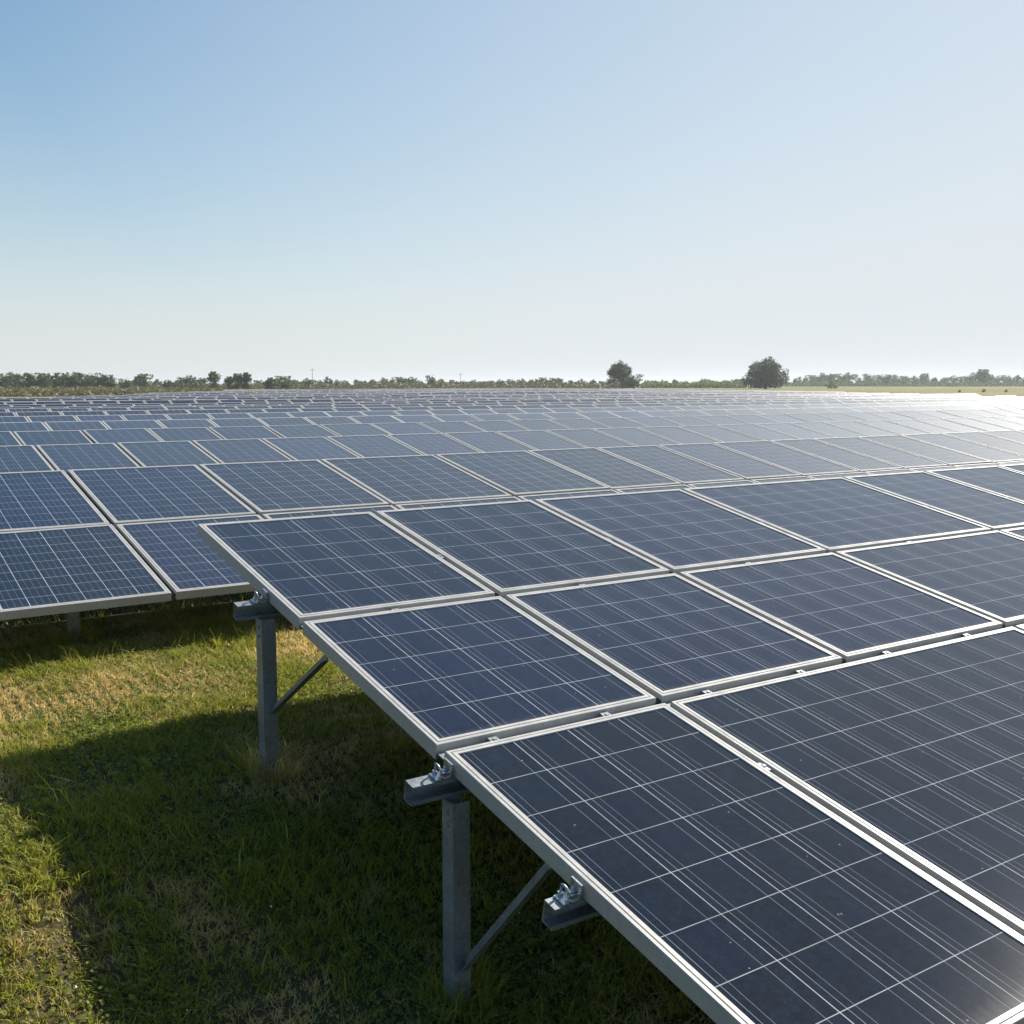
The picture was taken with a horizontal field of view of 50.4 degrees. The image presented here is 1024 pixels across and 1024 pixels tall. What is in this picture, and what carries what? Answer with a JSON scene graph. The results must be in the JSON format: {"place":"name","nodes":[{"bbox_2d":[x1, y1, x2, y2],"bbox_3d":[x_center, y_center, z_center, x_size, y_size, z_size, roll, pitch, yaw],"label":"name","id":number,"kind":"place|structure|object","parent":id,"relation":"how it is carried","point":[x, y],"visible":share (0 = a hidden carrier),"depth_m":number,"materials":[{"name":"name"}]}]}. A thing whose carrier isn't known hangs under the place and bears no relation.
{"place":"outdoors","nodes":[
{"label":"outdoors","id":0,"kind":"place"},
{"bbox_2d":[0,384,1023,1023],"bbox_3d":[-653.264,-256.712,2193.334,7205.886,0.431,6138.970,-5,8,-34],"label":"ground","id":1,"kind":"structure","parent":0,"point":[318,972],"depth_m":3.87,"materials":[{"name":"green plant"}]},
{"bbox_2d":[0,373,14,387],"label":"belt tree","id":2,"kind":"object","parent":1,"relation":"on","point":[3,380],"visible":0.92,"depth_m":278.12,"materials":[{"name":"green plant"}]},
{"bbox_2d":[3,372,22,386],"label":"belt tree","id":3,"kind":"object","parent":1,"relation":"on","point":[16,379],"visible":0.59,"depth_m":298.03,"materials":[{"name":"green plant"}]},
{"bbox_2d":[12,374,34,387],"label":"belt tree","id":4,"kind":"object","parent":1,"relation":"on","point":[22,383],"visible":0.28,"depth_m":305.86,"materials":[{"name":"green plant"}]},
{"bbox_2d":[22,372,50,387],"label":"belt tree","id":5,"kind":"object","parent":1,"relation":"on","point":[33,381],"visible":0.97,"depth_m":278.73,"materials":[{"name":"green plant"}]},
{"bbox_2d":[38,373,53,387],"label":"belt tree","id":6,"kind":"object","parent":1,"relation":"on","point":[48,385],"visible":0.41,"depth_m":298.23,"materials":[{"name":"green plant"}]},
{"bbox_2d":[47,372,64,386],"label":"belt tree","id":7,"kind":"object","parent":1,"relation":"on","point":[56,382],"visible":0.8,"depth_m":301.55,"materials":[{"name":"green plant"}]},
{"bbox_2d":[58,372,85,387],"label":"belt tree","id":8,"kind":"object","parent":1,"relation":"on","point":[75,382],"visible":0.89,"depth_m":292.75,"materials":[{"name":"green plant"}]},
{"bbox_2d":[0,390,148,396],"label":"scrub","id":9,"kind":"object","parent":1,"relation":"on","point":[40,393],"visible":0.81,"depth_m":134.49,"materials":[{"name":"green plant"}]},
{"bbox_2d":[76,373,96,386],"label":"belt tree","id":10,"kind":"object","parent":1,"relation":"on","point":[88,381],"visible":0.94,"depth_m":293.80,"materials":[{"name":"green plant"}]},
{"bbox_2d":[84,372,110,386],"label":"belt tree","id":11,"kind":"object","parent":1,"relation":"on","point":[98,379],"visible":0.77,"depth_m":296.83,"materials":[{"name":"green plant"}]},
{"bbox_2d":[102,374,117,387],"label":"belt tree","id":12,"kind":"object","parent":1,"relation":"on","point":[109,383],"visible":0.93,"depth_m":296.25,"materials":[{"name":"green plant"}]},
{"bbox_2d":[0,386,223,392],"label":"scrub","id":13,"kind":"object","parent":1,"relation":"on","point":[138,388],"visible":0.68,"depth_m":199.49,"materials":[{"name":"green plant"}]},
{"bbox_2d":[117,378,132,388],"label":"belt tree","id":14,"kind":"object","parent":1,"relation":"on","point":[126,384],"visible":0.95,"depth_m":306.24,"materials":[{"name":"green plant"}]},
{"bbox_2d":[131,373,153,386],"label":"round tree","id":15,"kind":"object","parent":1,"relation":"on","point":[142,379],"visible":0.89,"depth_m":297.33,"materials":[{"name":"green plant"}]},
{"bbox_2d":[161,380,172,387],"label":"belt tree","id":16,"kind":"object","parent":1,"relation":"on","point":[168,384],"visible":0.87,"depth_m":299.16,"materials":[{"name":"green plant"}]},
{"bbox_2d":[177,375,196,387],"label":"belt tree","id":17,"kind":"object","parent":1,"relation":"on","point":[187,380],"visible":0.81,"depth_m":316.05,"materials":[{"name":"green plant"}]},
{"bbox_2d":[194,378,209,386],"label":"belt tree","id":18,"kind":"object","parent":1,"relation":"on","point":[204,380],"visible":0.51,"depth_m":315.55,"materials":[{"name":"green plant"}]},
{"bbox_2d":[207,371,221,387],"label":"slim tree","id":19,"kind":"object","parent":1,"relation":"on","point":[213,377],"visible":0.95,"depth_m":297.15,"materials":[{"name":"green plant"}]},
{"bbox_2d":[224,376,234,389],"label":"slim tree","id":20,"kind":"object","parent":1,"relation":"on","point":[228,381],"visible":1,"depth_m":297.62,"materials":[{"name":"green plant"}]},
{"bbox_2d":[232,373,243,389],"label":"slim tree","id":21,"kind":"object","parent":1,"relation":"on","point":[236,378],"visible":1,"depth_m":297.31,"materials":[{"name":"green plant"}]},
{"bbox_2d":[240,372,251,389],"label":"slim tree","id":22,"kind":"object","parent":1,"relation":"on","point":[246,378],"visible":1,"depth_m":297.22,"materials":[{"name":"green plant"}]},
{"bbox_2d":[253,380,265,387],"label":"belt tree","id":23,"kind":"object","parent":1,"relation":"on","point":[260,381],"visible":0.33,"depth_m":333.17,"materials":[{"name":"green plant"}]},
{"bbox_2d":[264,377,278,388],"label":"belt tree","id":24,"kind":"object","parent":1,"relation":"on","point":[269,383],"visible":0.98,"depth_m":304.56,"materials":[{"name":"green plant"}]},
{"bbox_2d":[268,375,291,385],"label":"belt tree","id":25,"kind":"object","parent":1,"relation":"on","point":[280,378],"visible":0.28,"depth_m":322.10,"materials":[{"name":"green plant"}]},
{"bbox_2d":[276,379,293,388],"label":"belt tree","id":26,"kind":"object","parent":1,"relation":"on","point":[285,384],"visible":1,"depth_m":298.39,"materials":[{"name":"green plant"}]},
{"bbox_2d":[300,378,315,388],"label":"belt tree","id":27,"kind":"object","parent":1,"relation":"on","point":[306,382],"visible":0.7,"depth_m":316.85,"materials":[{"name":"green plant"}]},
{"bbox_2d":[323,377,333,384],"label":"hedge tree","id":28,"kind":"object","parent":1,"relation":"on","point":[326,381],"visible":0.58,"depth_m":376.16,"materials":[{"name":"green plant"}]},
{"bbox_2d":[117,380,620,388],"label":"hedge","id":29,"kind":"object","parent":1,"relation":"on","point":[391,384],"visible":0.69,"depth_m":314.02,"materials":[{"name":"green plant"}]},
{"bbox_2d":[0,393,756,399],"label":"solar array","id":30,"kind":"object","parent":1,"relation":"on","point":[60,398],"visible":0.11,"depth_m":57.89,"materials":[{"name":"glass"}]},
{"bbox_2d":[153,390,614,392],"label":"solar array","id":31,"kind":"object","parent":1,"relation":"on","point":[364,391],"visible":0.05,"depth_m":98.39,"materials":[{"name":"glass"}]},
{"bbox_2d":[237,389,552,390],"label":"solar array","id":32,"kind":"object","parent":1,"relation":"on","point":[327,390],"visible":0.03,"depth_m":114.10,"materials":[{"name":"glass"}]},
{"bbox_2d":[126,391,664,394],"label":"solar array","id":33,"kind":"object","parent":1,"relation":"on","point":[318,393],"visible":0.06,"depth_m":76.98,"materials":[{"name":"glass"}]},
{"bbox_2d":[391,377,406,383],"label":"hedge tree","id":34,"kind":"object","parent":1,"relation":"on","point":[400,380],"visible":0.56,"depth_m":418.52,"materials":[{"name":"green plant"}]},
{"bbox_2d":[252,389,546,390],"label":"solar array","id":35,"kind":"object","parent":1,"relation":"on","point":[498,389],"visible":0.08,"depth_m":134.53,"materials":[{"name":"glass"}]},
{"bbox_2d":[87,391,728,396],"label":"solar array","id":36,"kind":"object","parent":1,"relation":"on","point":[557,392],"visible":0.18,"depth_m":80.02,"materials":[{"name":"glass"}]},
{"bbox_2d":[404,377,416,384],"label":"hedge tree","id":37,"kind":"object","parent":1,"relation":"on","point":[409,380],"visible":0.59,"depth_m":394.23,"materials":[{"name":"green plant"}]},
{"bbox_2d":[145,390,679,393],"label":"solar array","id":38,"kind":"object","parent":1,"relation":"on","point":[587,390],"visible":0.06,"depth_m":105.79,"materials":[{"name":"glass"}]},
{"bbox_2d":[189,389,636,391],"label":"solar array","id":39,"kind":"object","parent":1,"relation":"on","point":[400,390],"visible":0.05,"depth_m":107.54,"materials":[{"name":"glass"}]},
{"bbox_2d":[200,389,625,391],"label":"solar array","id":40,"kind":"object","parent":1,"relation":"on","point":[558,389],"visible":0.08,"depth_m":124.47,"materials":[{"name":"glass"}]},
{"bbox_2d":[243,389,584,390],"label":"solar array","id":41,"kind":"object","parent":1,"relation":"on","point":[370,390],"visible":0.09,"depth_m":112.61,"materials":[{"name":"glass"}]},
{"bbox_2d":[426,375,436,387],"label":"round tree","id":42,"kind":"object","parent":1,"relation":"on","point":[431,379],"visible":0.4,"depth_m":327.43,"materials":[{"name":"green plant"}]},
{"bbox_2d":[295,388,569,389],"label":"solar array","id":43,"kind":"object","parent":1,"relation":"on","point":[390,389],"visible":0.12,"depth_m":130.44,"materials":[{"name":"glass"}]},
{"bbox_2d":[54,391,820,396],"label":"solar array","id":44,"kind":"object","parent":1,"relation":"on","point":[425,394],"visible":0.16,"depth_m":70.30,"materials":[{"name":"glass"}]},
{"bbox_2d":[292,388,587,389],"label":"solar array","id":45,"kind":"object","parent":1,"relation":"on","point":[517,388],"visible":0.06,"depth_m":148.57,"materials":[{"name":"glass"}]},
{"bbox_2d":[0,393,889,401],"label":"solar array","id":46,"kind":"object","parent":1,"relation":"on","point":[268,398],"visible":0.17,"depth_m":59.02,"materials":[{"name":"glass"}]},
{"bbox_2d":[50,391,845,398],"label":"solar array","id":47,"kind":"object","parent":1,"relation":"on","point":[589,393],"visible":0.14,"depth_m":76.73,"materials":[{"name":"glass"}]},
{"bbox_2d":[147,390,759,393],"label":"solar array","id":48,"kind":"object","parent":1,"relation":"on","point":[386,391],"visible":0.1,"depth_m":86.80,"materials":[{"name":"glass"}]},
{"bbox_2d":[4,393,909,403],"bbox_3d":[-0.625,-5.149,56.843,73.402,1.069,2.200,-5,28,-34],"label":"solar array","id":49,"kind":"object","parent":1,"relation":"on","point":[509,397],"visible":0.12,"depth_m":58.31,"materials":[{"name":"glass"}]},
{"bbox_2d":[0,394,915,406],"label":"solar array","id":50,"kind":"object","parent":1,"relation":"on","point":[169,401],"visible":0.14,"depth_m":46.15,"materials":[{"name":"glass"}]},
{"bbox_2d":[208,389,710,391],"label":"solar array","id":51,"kind":"object","parent":1,"relation":"on","point":[474,390],"visible":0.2,"depth_m":108.93,"materials":[{"name":"glass"}]},
{"bbox_2d":[163,390,769,394],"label":"solar array","id":52,"kind":"object","parent":1,"relation":"on","point":[369,392],"visible":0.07,"depth_m":79.95,"materials":[{"name":"glass"}]},
{"bbox_2d":[0,394,979,407],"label":"solar array","id":53,"kind":"object","parent":1,"relation":"on","point":[432,400],"visible":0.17,"depth_m":46.35,"materials":[{"name":"glass"}]},
{"bbox_2d":[447,388,541,388],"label":"solar array","id":54,"kind":"object","parent":1,"relation":"on","point":[488,388],"visible":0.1,"depth_m":155.00,"materials":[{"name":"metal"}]},
{"bbox_2d":[0,395,1016,409],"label":"solar array","id":55,"kind":"object","parent":1,"relation":"on","point":[553,400],"visible":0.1,"depth_m":44.30,"materials":[{"name":"glass"}]},
{"bbox_2d":[0,430,1023,643],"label":"solar array","id":56,"kind":"object","parent":1,"relation":"on","point":[74,542],"visible":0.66,"depth_m":8.82,"materials":[{"name":"glass"}]},
{"bbox_2d":[0,416,1023,472],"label":"solar array","id":57,"kind":"object","parent":1,"relation":"on","point":[27,458],"visible":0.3,"depth_m":14.43,"materials":[{"name":"glass"}]},
{"bbox_2d":[0,408,1023,446],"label":"solar array","id":58,"kind":"object","parent":1,"relation":"on","point":[35,438],"visible":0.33,"depth_m":19.07,"materials":[{"name":"glass"}]},
{"bbox_2d":[0,404,1023,432],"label":"solar array","id":59,"kind":"object","parent":1,"relation":"on","point":[86,425],"visible":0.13,"depth_m":23.61,"materials":[{"name":"glass"}]},
{"bbox_2d":[0,401,1023,422],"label":"solar array","id":60,"kind":"object","parent":1,"relation":"on","point":[101,418],"visible":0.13,"depth_m":28.23,"materials":[{"name":"glass"}]},
{"bbox_2d":[0,398,1023,416],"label":"solar array","id":61,"kind":"object","parent":1,"relation":"on","point":[119,412],"visible":0.17,"depth_m":33.01,"materials":[{"name":"glass"}]},
{"bbox_2d":[0,397,1023,413],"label":"solar array","id":62,"kind":"object","parent":1,"relation":"on","point":[288,406],"visible":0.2,"depth_m":37.30,"materials":[{"name":"glass"}]},
{"bbox_2d":[383,388,644,389],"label":"solar array","id":63,"kind":"object","parent":1,"relation":"on","point":[475,389],"visible":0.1,"depth_m":132.96,"materials":[{"name":"glass"}]},
{"bbox_2d":[543,378,558,384],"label":"hedge tree","id":64,"kind":"object","parent":1,"relation":"on","point":[553,379],"visible":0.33,"depth_m":385.49,"materials":[{"name":"green plant"}]},
{"bbox_2d":[197,464,1023,1023],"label":"solar array","id":65,"kind":"object","parent":1,"relation":"on","point":[739,754],"visible":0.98,"depth_m":4.01,"materials":[{"name":"glass"}]},
{"bbox_2d":[606,359,634,387],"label":"round tree","id":66,"kind":"object","parent":1,"relation":"on","point":[621,372],"visible":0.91,"depth_m":326.18,"materials":[{"name":"green plant"}]},
{"bbox_2d":[627,374,643,388],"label":"bushy tree","id":67,"kind":"object","parent":1,"relation":"on","point":[636,383],"visible":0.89,"depth_m":327.98,"materials":[{"name":"green plant"}]},
{"bbox_2d":[640,379,746,387],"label":"hedge","id":68,"kind":"object","parent":1,"relation":"on","point":[708,383],"visible":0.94,"depth_m":400.24,"materials":[{"name":"green plant"}]},
{"bbox_2d":[741,356,789,388],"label":"oak tree","id":69,"kind":"object","parent":1,"relation":"on","point":[763,375],"visible":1,"depth_m":324.54,"materials":[{"name":"green plant"}]},
{"bbox_2d":[793,376,801,384],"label":"distant tree","id":70,"kind":"object","parent":1,"relation":"on","point":[798,378],"visible":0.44,"depth_m":707.36,"materials":[{"name":"green plant"}]},
{"bbox_2d":[805,374,816,384],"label":"distant tree","id":71,"kind":"object","parent":1,"relation":"on","point":[811,377],"visible":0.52,"depth_m":729.28,"materials":[{"name":"green plant"}]},
{"bbox_2d":[815,373,828,380],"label":"distant tree","id":72,"kind":"object","parent":1,"relation":"on","point":[823,377],"visible":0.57,"depth_m":676.27,"materials":[{"name":"green plant"}]},
{"bbox_2d":[826,374,835,382],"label":"distant tree","id":73,"kind":"object","parent":1,"relation":"on","point":[831,378],"visible":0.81,"depth_m":638.03,"materials":[{"name":"green plant"}]},
{"bbox_2d":[826,383,837,388],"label":"shrub","id":74,"kind":"object","parent":1,"relation":"on","point":[833,386],"visible":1,"depth_m":327.50,"materials":[{"name":"green plant"}]},
{"bbox_2d":[829,373,849,385],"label":"distant tree","id":75,"kind":"object","parent":1,"relation":"on","point":[840,378],"visible":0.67,"depth_m":690.87,"materials":[{"name":"green plant"}]},
{"bbox_2d":[842,372,857,383],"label":"distant tree","id":76,"kind":"object","parent":1,"relation":"on","point":[850,377],"visible":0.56,"depth_m":699.07,"materials":[{"name":"green plant"}]},
{"bbox_2d":[854,377,862,383],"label":"distant tree","id":77,"kind":"object","parent":1,"relation":"on","point":[858,380],"visible":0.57,"depth_m":734.00,"materials":[{"name":"green plant"}]},
{"bbox_2d":[862,374,876,382],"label":"distant tree","id":78,"kind":"object","parent":1,"relation":"on","point":[866,379],"visible":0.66,"depth_m":683.54,"materials":[{"name":"green plant"}]},
{"bbox_2d":[876,374,892,383],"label":"distant tree","id":79,"kind":"object","parent":1,"relation":"on","point":[888,378],"visible":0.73,"depth_m":638.19,"materials":[{"name":"green plant"}]},
{"bbox_2d":[891,375,900,384],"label":"distant tree","id":80,"kind":"object","parent":1,"relation":"on","point":[894,378],"visible":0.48,"depth_m":703.93,"materials":[{"name":"green plant"}]},
{"bbox_2d":[782,380,1023,386],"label":"hedge","id":81,"kind":"object","parent":1,"relation":"on","point":[940,383],"visible":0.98,"depth_m":611.10,"materials":[{"name":"green plant"}]},
{"bbox_2d":[896,375,911,384],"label":"distant tree","id":82,"kind":"object","parent":1,"relation":"on","point":[905,378],"visible":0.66,"depth_m":688.85,"materials":[{"name":"green plant"}]},
{"bbox_2d":[910,376,919,383],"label":"distant tree","id":83,"kind":"object","parent":1,"relation":"on","point":[915,379],"visible":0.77,"depth_m":729.80,"materials":[{"name":"green plant"}]},
{"bbox_2d":[919,373,930,383],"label":"distant tree","id":84,"kind":"object","parent":1,"relation":"on","point":[925,378],"visible":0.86,"depth_m":747.20,"materials":[{"name":"green plant"}]},
{"bbox_2d":[946,375,961,383],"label":"distant tree","id":85,"kind":"object","parent":1,"relation":"on","point":[954,379],"visible":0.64,"depth_m":686.76,"materials":[{"name":"green plant"}]},
{"bbox_2d":[958,376,969,384],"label":"distant tree","id":86,"kind":"object","parent":1,"relation":"on","point":[965,378],"visible":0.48,"depth_m":674.66,"materials":[{"name":"green plant"}]},
{"bbox_2d":[967,372,977,382],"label":"distant tree","id":87,"kind":"object","parent":1,"relation":"on","point":[973,378],"visible":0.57,"depth_m":675.60,"materials":[{"name":"green plant"}]},
{"bbox_2d":[975,369,989,384],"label":"pointed tree","id":88,"kind":"object","parent":1,"relation":"on","point":[981,374],"visible":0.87,"depth_m":643.88,"materials":[{"name":"green plant"}]},
{"bbox_2d":[985,374,995,381],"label":"distant tree","id":89,"kind":"object","parent":1,"relation":"on","point":[990,377],"visible":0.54,"depth_m":701.88,"materials":[{"name":"green plant"}]},
{"bbox_2d":[993,375,1004,385],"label":"distant tree","id":90,"kind":"object","parent":1,"relation":"on","point":[998,379],"visible":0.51,"depth_m":723.16,"materials":[{"name":"green plant"}]},
{"bbox_2d":[1000,375,1013,382],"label":"distant tree","id":91,"kind":"object","parent":1,"relation":"on","point":[1005,380],"visible":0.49,"depth_m":648.77,"materials":[{"name":"green plant"}]},
{"bbox_2d":[1012,375,1021,381],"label":"distant tree","id":92,"kind":"object","parent":1,"relation":"on","point":[1018,378],"visible":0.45,"depth_m":699.43,"materials":[{"name":"green plant"}]},
{"bbox_2d":[0,0,1023,383],"label":"sky","id":93,"kind":"structure","parent":0,"point":[347,190],"materials":[{"name":"blue"}]},
{"bbox_2d":[870,375,884,385],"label":"barn","id":94,"kind":"structure","parent":0,"point":[876,377],"depth_m":788.27,"materials":[{"name":"white"}]}
]}

